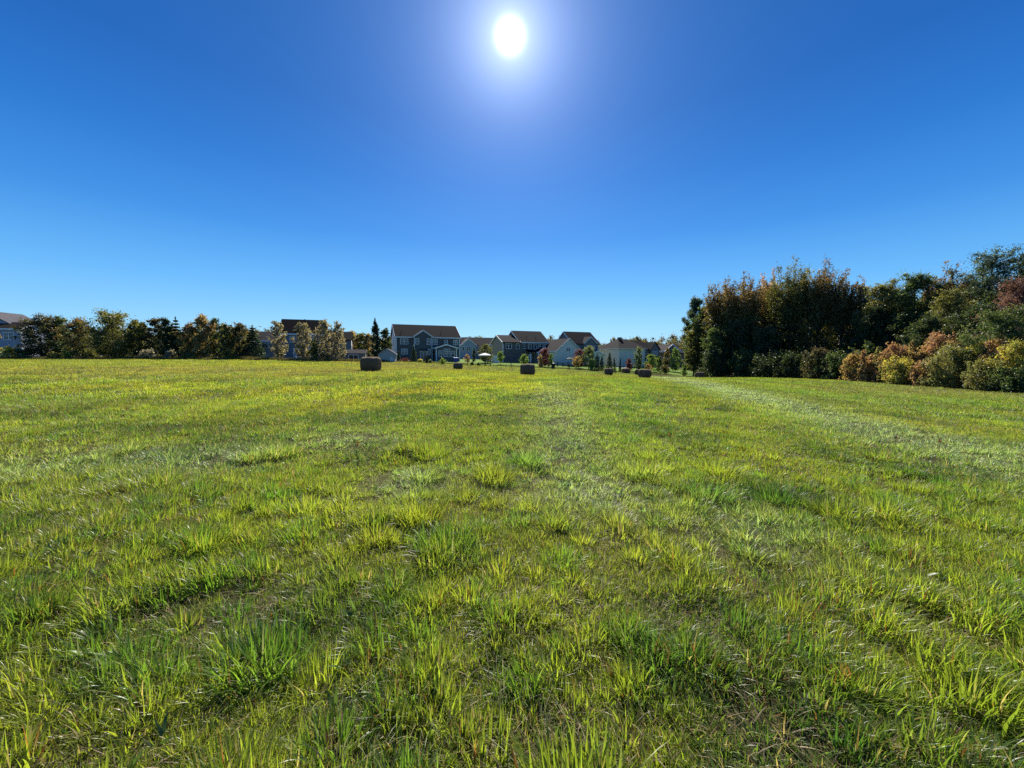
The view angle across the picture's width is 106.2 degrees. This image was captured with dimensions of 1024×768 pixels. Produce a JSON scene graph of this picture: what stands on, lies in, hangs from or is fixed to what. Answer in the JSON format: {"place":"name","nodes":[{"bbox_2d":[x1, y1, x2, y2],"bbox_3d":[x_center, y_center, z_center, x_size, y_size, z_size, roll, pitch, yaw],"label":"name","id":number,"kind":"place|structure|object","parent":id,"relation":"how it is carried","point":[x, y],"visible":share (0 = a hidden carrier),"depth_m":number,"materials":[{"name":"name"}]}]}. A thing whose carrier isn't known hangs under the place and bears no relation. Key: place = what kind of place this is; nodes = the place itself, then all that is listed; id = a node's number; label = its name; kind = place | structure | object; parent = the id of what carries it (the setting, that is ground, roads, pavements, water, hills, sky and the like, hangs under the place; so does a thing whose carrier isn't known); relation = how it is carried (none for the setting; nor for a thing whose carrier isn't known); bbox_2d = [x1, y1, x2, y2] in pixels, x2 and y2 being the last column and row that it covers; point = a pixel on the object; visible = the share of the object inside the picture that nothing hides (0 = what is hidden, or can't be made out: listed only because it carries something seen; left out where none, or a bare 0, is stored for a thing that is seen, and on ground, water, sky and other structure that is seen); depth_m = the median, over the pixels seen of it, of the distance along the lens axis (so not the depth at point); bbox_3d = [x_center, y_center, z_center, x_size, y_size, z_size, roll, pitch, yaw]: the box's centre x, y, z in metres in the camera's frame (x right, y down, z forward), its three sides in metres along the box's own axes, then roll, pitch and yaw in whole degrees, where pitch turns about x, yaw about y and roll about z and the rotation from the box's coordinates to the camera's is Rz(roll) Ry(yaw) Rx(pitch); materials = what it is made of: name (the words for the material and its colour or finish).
{"place":"outdoors","nodes":[
{"label":"outdoors","id":0,"kind":"place"},
{"bbox_2d":[0,356,1023,767],"bbox_3d":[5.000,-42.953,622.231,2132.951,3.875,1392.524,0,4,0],"label":"ground","id":1,"kind":"structure","parent":0,"point":[724,552],"depth_m":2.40,"materials":[{"name":"green plant"}]},
{"bbox_2d":[0,346,16,358],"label":"shrub","id":2,"kind":"object","parent":1,"relation":"on","point":[5,352],"visible":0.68,"depth_m":67.50,"materials":[{"name":"green plant"}]},
{"bbox_2d":[0,312,51,356],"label":"house","id":3,"kind":"structure","parent":1,"relation":"on","point":[8,321],"depth_m":81.96,"materials":[{"name":"blue"}]},
{"bbox_2d":[8,312,67,356],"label":"deciduous tree","id":4,"kind":"object","parent":1,"relation":"on","point":[30,335],"visible":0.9,"depth_m":69.72,"materials":[{"name":"green plant"}]},
{"bbox_2d":[35,314,76,353],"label":"deciduous tree","id":5,"kind":"object","parent":1,"relation":"on","point":[61,322],"visible":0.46,"depth_m":71.85,"materials":[{"name":"green plant"}]},
{"bbox_2d":[49,316,94,355],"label":"deciduous tree","id":6,"kind":"object","parent":1,"relation":"on","point":[73,343],"visible":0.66,"depth_m":68.81,"materials":[{"name":"green plant"}]},
{"bbox_2d":[72,307,144,358],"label":"deciduous tree","id":7,"kind":"object","parent":1,"relation":"on","point":[113,321],"visible":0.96,"depth_m":67.51,"materials":[{"name":"green plant"}]},
{"bbox_2d":[123,319,152,356],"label":"deciduous tree","id":8,"kind":"object","parent":1,"relation":"on","point":[138,340],"visible":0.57,"depth_m":69.72,"materials":[{"name":"green plant"}]},
{"bbox_2d":[135,348,161,358],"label":"shrub","id":9,"kind":"object","parent":1,"relation":"on","point":[149,353],"visible":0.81,"depth_m":67.57,"materials":[{"name":"green plant"}]},
{"bbox_2d":[141,317,163,355],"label":"deciduous tree","id":10,"kind":"object","parent":1,"relation":"on","point":[153,331],"visible":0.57,"depth_m":70.73,"materials":[{"name":"green plant"}]},
{"bbox_2d":[56,322,267,357],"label":"distant trees","id":11,"kind":"object","parent":1,"relation":"on","point":[246,334],"visible":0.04,"depth_m":111.72,"materials":[{"name":"green plant"}]},
{"bbox_2d":[155,317,178,355],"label":"deciduous tree","id":12,"kind":"object","parent":1,"relation":"on","point":[165,327],"visible":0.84,"depth_m":69.01,"materials":[{"name":"green plant"}]},
{"bbox_2d":[170,316,185,357],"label":"evergreen tree","id":13,"kind":"object","parent":1,"relation":"on","point":[175,329],"visible":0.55,"depth_m":70.09,"materials":[{"name":"green plant"}]},
{"bbox_2d":[174,322,205,356],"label":"deciduous tree","id":14,"kind":"object","parent":1,"relation":"on","point":[187,343],"visible":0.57,"depth_m":69.07,"materials":[{"name":"green plant"}]},
{"bbox_2d":[185,313,218,356],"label":"deciduous tree","id":15,"kind":"object","parent":1,"relation":"on","point":[201,322],"visible":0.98,"depth_m":69.86,"materials":[{"name":"green plant"}]},
{"bbox_2d":[203,317,223,356],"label":"deciduous tree","id":16,"kind":"object","parent":1,"relation":"on","point":[215,336],"visible":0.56,"depth_m":72.21,"materials":[{"name":"green plant"}]},
{"bbox_2d":[217,323,234,355],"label":"deciduous tree","id":17,"kind":"object","parent":1,"relation":"on","point":[224,340],"visible":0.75,"depth_m":69.06,"materials":[{"name":"green plant"}]},
{"bbox_2d":[227,321,247,356],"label":"deciduous tree","id":18,"kind":"object","parent":1,"relation":"on","point":[238,327],"visible":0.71,"depth_m":70.10,"materials":[{"name":"green plant"}]},
{"bbox_2d":[240,325,266,357],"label":"spruce tree","id":19,"kind":"object","parent":1,"relation":"on","point":[255,346],"visible":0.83,"depth_m":71.24,"materials":[{"name":"green plant"}]},
{"bbox_2d":[254,331,279,357],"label":"house","id":20,"kind":"structure","parent":1,"relation":"on","point":[264,335],"depth_m":113.03,"materials":[{"name":"blue"}]},
{"bbox_2d":[268,320,288,357],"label":"birch tree","id":21,"kind":"object","parent":1,"relation":"on","point":[277,344],"visible":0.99,"depth_m":71.35,"materials":[{"name":"green plant"}]},
{"bbox_2d":[290,322,315,358],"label":"birch tree","id":22,"kind":"object","parent":1,"relation":"on","point":[302,347],"visible":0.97,"depth_m":70.18,"materials":[{"name":"green plant"}]},
{"bbox_2d":[307,340,319,358],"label":"shrub","id":23,"kind":"object","parent":1,"relation":"on","point":[313,351],"visible":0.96,"depth_m":69.91,"materials":[{"name":"green plant"}]},
{"bbox_2d":[280,319,352,358],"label":"house","id":24,"kind":"structure","parent":1,"relation":"on","point":[289,325],"depth_m":90.30,"materials":[{"name":"blue"}]},
{"bbox_2d":[311,317,337,358],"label":"birch tree","id":25,"kind":"object","parent":1,"relation":"on","point":[325,351],"visible":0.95,"depth_m":71.03,"materials":[{"name":"green plant"}]},
{"bbox_2d":[329,320,346,358],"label":"birch tree","id":26,"kind":"object","parent":1,"relation":"on","point":[338,338],"visible":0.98,"depth_m":72.32,"materials":[{"name":"green plant"}]},
{"bbox_2d":[1,355,679,375],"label":"tall grass","id":27,"kind":"structure","parent":1,"relation":"on","point":[222,358],"depth_m":68.03,"materials":[{"name":"green plant"}]},
{"bbox_2d":[344,349,367,359],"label":"shed","id":28,"kind":"structure","parent":1,"relation":"on","point":[357,354],"depth_m":83.99,"materials":[{"name":"beige"}]},
{"bbox_2d":[355,332,367,350],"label":"deciduous tree","id":29,"kind":"object","parent":1,"relation":"on","point":[359,341],"visible":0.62,"depth_m":120.43,"materials":[{"name":"green plant"}]},
{"bbox_2d":[362,333,372,356],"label":"deciduous tree","id":30,"kind":"object","parent":1,"relation":"on","point":[367,339],"visible":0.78,"depth_m":120.91,"materials":[{"name":"green plant"}]},
{"bbox_2d":[360,356,381,370],"bbox_3d":[-10.996,-1.558,29.974,1.458,1.357,1.390,0,4,-3],"label":"hay bale","id":31,"kind":"object","parent":1,"relation":"on","point":[371,363],"visible":0.84,"depth_m":29.46},
{"bbox_2d":[378,348,397,361],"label":"shed","id":32,"kind":"structure","parent":1,"relation":"on","point":[387,354],"depth_m":75.82,"materials":[{"name":"wood"}]},
{"bbox_2d":[390,324,460,361],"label":"house","id":33,"kind":"structure","parent":1,"relation":"on","point":[435,343],"depth_m":95.97,"materials":[{"name":"stone"}]},
{"bbox_2d":[252,327,685,358],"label":"distant woods","id":34,"kind":"object","parent":1,"relation":"on","point":[673,338],"visible":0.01,"depth_m":197.59,"materials":[{"name":"green plant"}]},
{"bbox_2d":[460,337,492,358],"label":"house","id":35,"kind":"structure","parent":1,"relation":"on","point":[468,345],"depth_m":149.55,"materials":[{"name":"blue"}]},
{"bbox_2d":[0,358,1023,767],"bbox_3d":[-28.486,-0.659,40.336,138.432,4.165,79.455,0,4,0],"label":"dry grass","id":36,"kind":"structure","parent":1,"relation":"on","point":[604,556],"depth_m":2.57,"materials":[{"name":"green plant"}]},
{"bbox_2d":[0,390,1023,767],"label":"weeds","id":37,"kind":"object","parent":1,"relation":"on","point":[334,700],"visible":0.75,"depth_m":3.67,"materials":[{"name":"green plant"}]},
{"bbox_2d":[490,331,549,362],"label":"house","id":38,"kind":"structure","parent":1,"relation":"on","point":[513,346],"depth_m":108.91,"materials":[{"name":"stone"}]},
{"bbox_2d":[520,364,534,374],"bbox_3d":[1.678,-1.553,41.996,1.621,1.479,1.524,0,4,-6],"label":"hay bale","id":39,"kind":"object","parent":1,"relation":"on","point":[527,369],"visible":0.81,"depth_m":41.42},
{"bbox_2d":[544,331,605,364],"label":"house","id":40,"kind":"structure","parent":1,"relation":"on","point":[564,346],"depth_m":107.05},
{"bbox_2d":[599,337,662,366],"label":"house","id":41,"kind":"structure","parent":1,"relation":"on","point":[621,348],"depth_m":113.67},
{"bbox_2d":[658,344,684,366],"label":"house","id":42,"kind":"structure","parent":1,"relation":"on","point":[664,349],"depth_m":124.15,"materials":[{"name":"grey"}]},
{"bbox_2d":[695,345,735,377],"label":"shrub","id":43,"kind":"object","parent":1,"relation":"on","point":[717,357],"visible":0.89,"depth_m":70.42,"materials":[{"name":"green plant"}]},
{"bbox_2d":[699,327,731,376],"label":"deciduous tree","id":44,"kind":"object","parent":1,"relation":"on","point":[713,334],"visible":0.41,"depth_m":72.94,"materials":[{"name":"green plant"}]},
{"bbox_2d":[696,275,740,367],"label":"deciduous tree","id":45,"kind":"object","parent":1,"relation":"on","point":[713,311],"visible":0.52,"depth_m":76.92,"materials":[{"name":"green plant"}]},
{"bbox_2d":[714,271,770,353],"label":"deciduous tree","id":46,"kind":"object","parent":1,"relation":"on","point":[747,306],"visible":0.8,"depth_m":72.00,"materials":[{"name":"green plant"}]},
{"bbox_2d":[724,345,763,377],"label":"shrub","id":47,"kind":"object","parent":1,"relation":"on","point":[745,359],"visible":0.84,"depth_m":66.19,"materials":[{"name":"green plant"}]},
{"bbox_2d":[746,324,782,376],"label":"deciduous tree","id":48,"kind":"object","parent":1,"relation":"on","point":[771,339],"visible":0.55,"depth_m":66.79,"materials":[{"name":"green plant"}]},
{"bbox_2d":[748,269,786,346],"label":"deciduous tree","id":49,"kind":"object","parent":1,"relation":"on","point":[764,299],"visible":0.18,"depth_m":74.33,"materials":[{"name":"green plant"}]},
{"bbox_2d":[749,348,795,377],"bbox_3d":[40.664,-3.262,59.826,6.814,5.016,6.405,3,5,37],"label":"shrub","id":50,"kind":"object","parent":1,"relation":"on","point":[768,363],"visible":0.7,"depth_m":59.28,"materials":[{"name":"green plant"}]},
{"bbox_2d":[766,302,807,353],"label":"deciduous tree","id":51,"kind":"object","parent":1,"relation":"on","point":[784,343],"visible":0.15,"depth_m":72.07,"materials":[{"name":"green plant"}]},
{"bbox_2d":[772,349,807,377],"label":"shrub","id":52,"kind":"object","parent":1,"relation":"on","point":[792,362],"visible":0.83,"depth_m":55.68,"materials":[{"name":"green plant"}]},
{"bbox_2d":[761,255,824,376],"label":"deciduous tree","id":53,"kind":"object","parent":1,"relation":"on","point":[789,314],"visible":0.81,"depth_m":68.33,"materials":[{"name":"green plant"}]},
{"bbox_2d":[785,257,849,360],"bbox_3d":[52.780,-11.412,66.051,9.816,21.136,9.314,0,4,0],"label":"deciduous tree","id":54,"kind":"object","parent":1,"relation":"on","point":[824,286],"visible":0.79,"depth_m":64.58,"materials":[{"name":"green plant"}]},
{"bbox_2d":[800,346,835,378],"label":"shrub","id":55,"kind":"object","parent":1,"relation":"on","point":[816,355],"visible":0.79,"depth_m":49.25,"materials":[{"name":"green plant"}]},
{"bbox_2d":[813,349,852,379],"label":"shrub","id":56,"kind":"object","parent":1,"relation":"on","point":[833,363],"visible":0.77,"depth_m":46.66,"materials":[{"name":"green plant"}]},
{"bbox_2d":[817,268,864,355],"bbox_3d":[54.534,-9.808,63.147,6.642,18.097,6.331,0,4,0],"label":"deciduous tree","id":57,"kind":"object","parent":1,"relation":"on","point":[843,310],"visible":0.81,"depth_m":62.28,"materials":[{"name":"green plant"}]},
{"bbox_2d":[838,351,860,380],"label":"shrub","id":58,"kind":"object","parent":1,"relation":"on","point":[847,371],"visible":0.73,"depth_m":43.38,"materials":[{"name":"orange plant"}]},
{"bbox_2d":[844,284,871,352],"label":"deciduous tree","id":59,"kind":"object","parent":1,"relation":"on","point":[860,288],"visible":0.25,"depth_m":60.96,"materials":[{"name":"green plant"}]},
{"bbox_2d":[856,349,867,381],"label":"shrub","id":60,"kind":"object","parent":1,"relation":"on","point":[863,375],"visible":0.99,"depth_m":41.39,"materials":[{"name":"green plant"}]},
{"bbox_2d":[842,297,892,352],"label":"deciduous tree","id":61,"kind":"object","parent":1,"relation":"on","point":[852,332],"visible":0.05,"depth_m":60.02,"materials":[{"name":"green plant"}]},
{"bbox_2d":[852,353,884,381],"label":"shrub","id":62,"kind":"object","parent":1,"relation":"on","point":[871,361],"visible":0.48,"depth_m":41.85,"materials":[{"name":"brown plant"}]},
{"bbox_2d":[847,303,904,369],"bbox_3d":[52.492,-6.071,55.774,6.684,11.037,6.342,0,4,0],"label":"deciduous tree","id":63,"kind":"object","parent":1,"relation":"on","point":[875,313],"visible":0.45,"depth_m":54.69,"materials":[{"name":"green plant"}]},
{"bbox_2d":[871,346,882,381],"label":"shrub","id":64,"kind":"object","parent":1,"relation":"on","point":[878,349],"visible":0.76,"depth_m":40.90,"materials":[{"name":"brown plant"}]},
{"bbox_2d":[757,330,1010,383],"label":"undergrowth","id":65,"kind":"object","parent":1,"relation":"on","point":[866,344],"visible":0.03,"depth_m":50.95,"materials":[{"name":"green plant"}]},
{"bbox_2d":[850,278,921,352],"bbox_3d":[54.255,-7.942,55.675,7.979,14.824,7.117,3,5,35],"label":"deciduous tree","id":66,"kind":"object","parent":1,"relation":"on","point":[879,293],"visible":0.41,"depth_m":54.96,"materials":[{"name":"green plant"}]},
{"bbox_2d":[868,341,913,381],"bbox_3d":[39.610,-2.210,40.099,3.158,4.507,3.803,-2,4,-20],"label":"shrub","id":67,"kind":"object","parent":1,"relation":"on","point":[895,350],"visible":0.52,"depth_m":39.96,"materials":[{"name":"orange plant"}]},
{"bbox_2d":[868,312,926,355],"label":"deciduous tree","id":68,"kind":"object","parent":1,"relation":"on","point":[901,324],"visible":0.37,"depth_m":51.32,"materials":[{"name":"green plant"}]},
{"bbox_2d":[876,355,919,384],"bbox_3d":[37.856,-1.322,37.476,3.365,3.052,2.799,0,4,0],"label":"shrub","id":69,"kind":"object","parent":1,"relation":"on","point":[897,374],"visible":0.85,"depth_m":37.28,"materials":[{"name":"yellow plant"}]},
{"bbox_2d":[884,269,947,344],"bbox_3d":[56.353,-8.174,53.425,6.972,15.540,7.185,4,6,44],"label":"deciduous tree","id":70,"kind":"object","parent":1,"relation":"on","point":[913,285],"visible":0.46,"depth_m":52.62,"materials":[{"name":"green plant"}]},
{"bbox_2d":[906,349,930,368],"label":"shrub","id":71,"kind":"object","parent":1,"relation":"on","point":[914,361],"visible":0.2,"depth_m":37.74,"materials":[{"name":"brown plant"}]},
{"bbox_2d":[907,360,937,385],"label":"shrub","id":72,"kind":"object","parent":1,"relation":"on","point":[915,374],"visible":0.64,"depth_m":35.45,"materials":[{"name":"brown plant"}]},
{"bbox_2d":[892,311,954,368],"bbox_3d":[46.411,-4.071,43.022,5.547,8.023,5.005,0,4,0],"label":"deciduous tree","id":73,"kind":"object","parent":1,"relation":"on","point":[919,330],"visible":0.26,"depth_m":42.62,"materials":[{"name":"green plant"}]},
{"bbox_2d":[911,331,964,384],"bbox_3d":[40.931,-2.452,37.037,3.573,5.454,3.735,-4,5,-41],"label":"shrub","id":74,"kind":"object","parent":1,"relation":"on","point":[936,341],"visible":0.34,"depth_m":36.68,"materials":[{"name":"orange plant"}]},
{"bbox_2d":[911,260,972,325],"bbox_3d":[58.557,-8.463,52.263,7.721,16.310,6.707,0,4,0],"label":"deciduous tree","id":75,"kind":"object","parent":1,"relation":"on","point":[927,291],"visible":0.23,"depth_m":51.27,"materials":[{"name":"green plant"}]},
{"bbox_2d":[913,340,981,387],"bbox_3d":[38.968,-1.710,34.143,4.643,4.347,4.819,0,4,0],"label":"shrub","id":76,"kind":"object","parent":1,"relation":"on","point":[948,374],"visible":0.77,"depth_m":33.71,"materials":[{"name":"green plant"}]},
{"bbox_2d":[912,285,987,342],"bbox_3d":[52.078,-5.810,45.560,7.325,11.439,7.076,0,4,0],"label":"deciduous tree","id":77,"kind":"object","parent":1,"relation":"on","point":[949,304],"visible":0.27,"depth_m":44.69,"materials":[{"name":"green plant"}]},
{"bbox_2d":[956,323,976,358],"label":"shrub","id":78,"kind":"object","parent":1,"relation":"on","point":[966,329],"visible":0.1,"depth_m":35.73,"materials":[{"name":"green plant"}]},
{"bbox_2d":[935,301,1008,343],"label":"deciduous tree","id":79,"kind":"object","parent":1,"relation":"on","point":[957,322],"visible":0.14,"depth_m":41.56,"materials":[{"name":"green plant"}]},
{"bbox_2d":[956,340,991,386],"bbox_3d":[40.146,-1.690,33.081,2.888,4.478,2.599,4,6,42],"label":"shrub","id":80,"kind":"object","parent":1,"relation":"on","point":[973,346],"visible":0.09,"depth_m":32.87,"materials":[{"name":"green plant"}]},
{"bbox_2d":[942,243,1023,336],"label":"deciduous tree","id":81,"kind":"object","parent":1,"relation":"on","point":[990,264],"visible":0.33,"depth_m":46.48,"materials":[{"name":"green plant"}]},
{"bbox_2d":[948,303,1023,385],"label":"deciduous tree","id":82,"kind":"object","parent":1,"relation":"on","point":[1001,325],"visible":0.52,"depth_m":31.62,"materials":[{"name":"green plant"}]},
{"bbox_2d":[961,357,1010,390],"bbox_3d":[37.615,-0.730,30.467,3.244,2.881,2.815,-4,5,-40],"label":"shrub","id":83,"kind":"object","parent":1,"relation":"on","point":[975,380],"visible":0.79,"depth_m":30.45,"materials":[{"name":"green plant"}]},
{"bbox_2d":[978,338,1009,389],"bbox_3d":[39.655,-1.552,31.276,2.499,4.443,2.408,4,5,40],"label":"shrub","id":84,"kind":"object","parent":1,"relation":"on","point":[999,342],"visible":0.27,"depth_m":31.30,"materials":[{"name":"orange plant"}]},
{"bbox_2d":[968,274,1023,360],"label":"deciduous tree","id":85,"kind":"object","parent":1,"relation":"on","point":[1018,291],"visible":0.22,"depth_m":32.70,"materials":[{"name":"brown plant"}]},
{"bbox_2d":[974,276,1023,340],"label":"deciduous tree","id":86,"kind":"object","parent":1,"relation":"on","point":[989,298],"visible":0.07,"depth_m":45.02,"materials":[{"name":"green plant"}]},
{"bbox_2d":[977,337,1023,391],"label":"shrub","id":87,"kind":"object","parent":1,"relation":"on","point":[1015,354],"visible":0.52,"depth_m":29.35,"materials":[{"name":"yellow plant"}]},
{"bbox_2d":[985,364,1023,392],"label":"shrub","id":88,"kind":"object","parent":1,"relation":"on","point":[1018,383],"visible":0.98,"depth_m":28.58,"materials":[{"name":"green plant"}]},
{"bbox_2d":[1004,251,1023,302],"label":"deciduous tree","id":89,"kind":"object","parent":1,"relation":"on","point":[1020,272],"visible":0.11,"depth_m":45.43,"materials":[{"name":"green plant"}]},
{"bbox_2d":[0,0,1023,353],"label":"sky","id":90,"kind":"structure","parent":0,"point":[486,168],"materials":[{"name":"blue"}]},
{"bbox_2d":[401,359,711,375],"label":"lawn","id":91,"kind":"structure","parent":0,"point":[676,373],"depth_m":93.29,"materials":[{"name":"green plant"}]},
{"bbox_2d":[370,319,380,357],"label":"evergreen tree","id":92,"kind":"object","parent":91,"relation":"on","point":[375,338],"visible":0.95,"depth_m":85.17,"materials":[{"name":"green plant"}]},
{"bbox_2d":[379,327,391,351],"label":"tree","id":93,"kind":"object","parent":91,"relation":"on","point":[385,332],"visible":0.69,"depth_m":87.05,"materials":[{"name":"green plant"}]},
{"bbox_2d":[476,344,492,362],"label":"deciduous tree","id":94,"kind":"object","parent":91,"relation":"on","point":[484,348],"visible":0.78,"depth_m":95.33,"materials":[{"name":"green plant"}]},
{"bbox_2d":[538,348,552,366],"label":"deciduous tree","id":95,"kind":"object","parent":91,"relation":"on","point":[544,352],"visible":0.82,"depth_m":87.52,"materials":[{"name":"red plant"}]},
{"bbox_2d":[582,345,594,367],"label":"deciduous tree","id":96,"kind":"object","parent":91,"relation":"on","point":[589,349],"visible":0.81,"depth_m":88.45,"materials":[{"name":"green plant"}]},
{"bbox_2d":[632,346,642,368],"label":"deciduous tree","id":97,"kind":"object","parent":91,"relation":"on","point":[638,360],"visible":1,"depth_m":93.39,"materials":[{"name":"green plant"}]},
{"bbox_2d":[670,348,681,371],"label":"deciduous tree","id":98,"kind":"object","parent":91,"relation":"on","point":[675,363],"visible":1,"depth_m":94.59,"materials":[{"name":"green plant"}]},
{"bbox_2d":[680,295,704,371],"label":"deciduous tree","id":99,"kind":"object","parent":91,"relation":"on","point":[695,303],"visible":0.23,"depth_m":86.73,"materials":[{"name":"green plant"}]},
{"bbox_2d":[683,319,705,375],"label":"deciduous tree","id":100,"kind":"object","parent":91,"relation":"on","point":[691,361],"visible":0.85,"depth_m":82.25,"materials":[{"name":"green plant"}]},
{"bbox_2d":[682,303,715,374],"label":"deciduous tree","id":101,"kind":"object","parent":91,"relation":"on","point":[700,316],"visible":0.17,"depth_m":82.45,"materials":[{"name":"green plant"}]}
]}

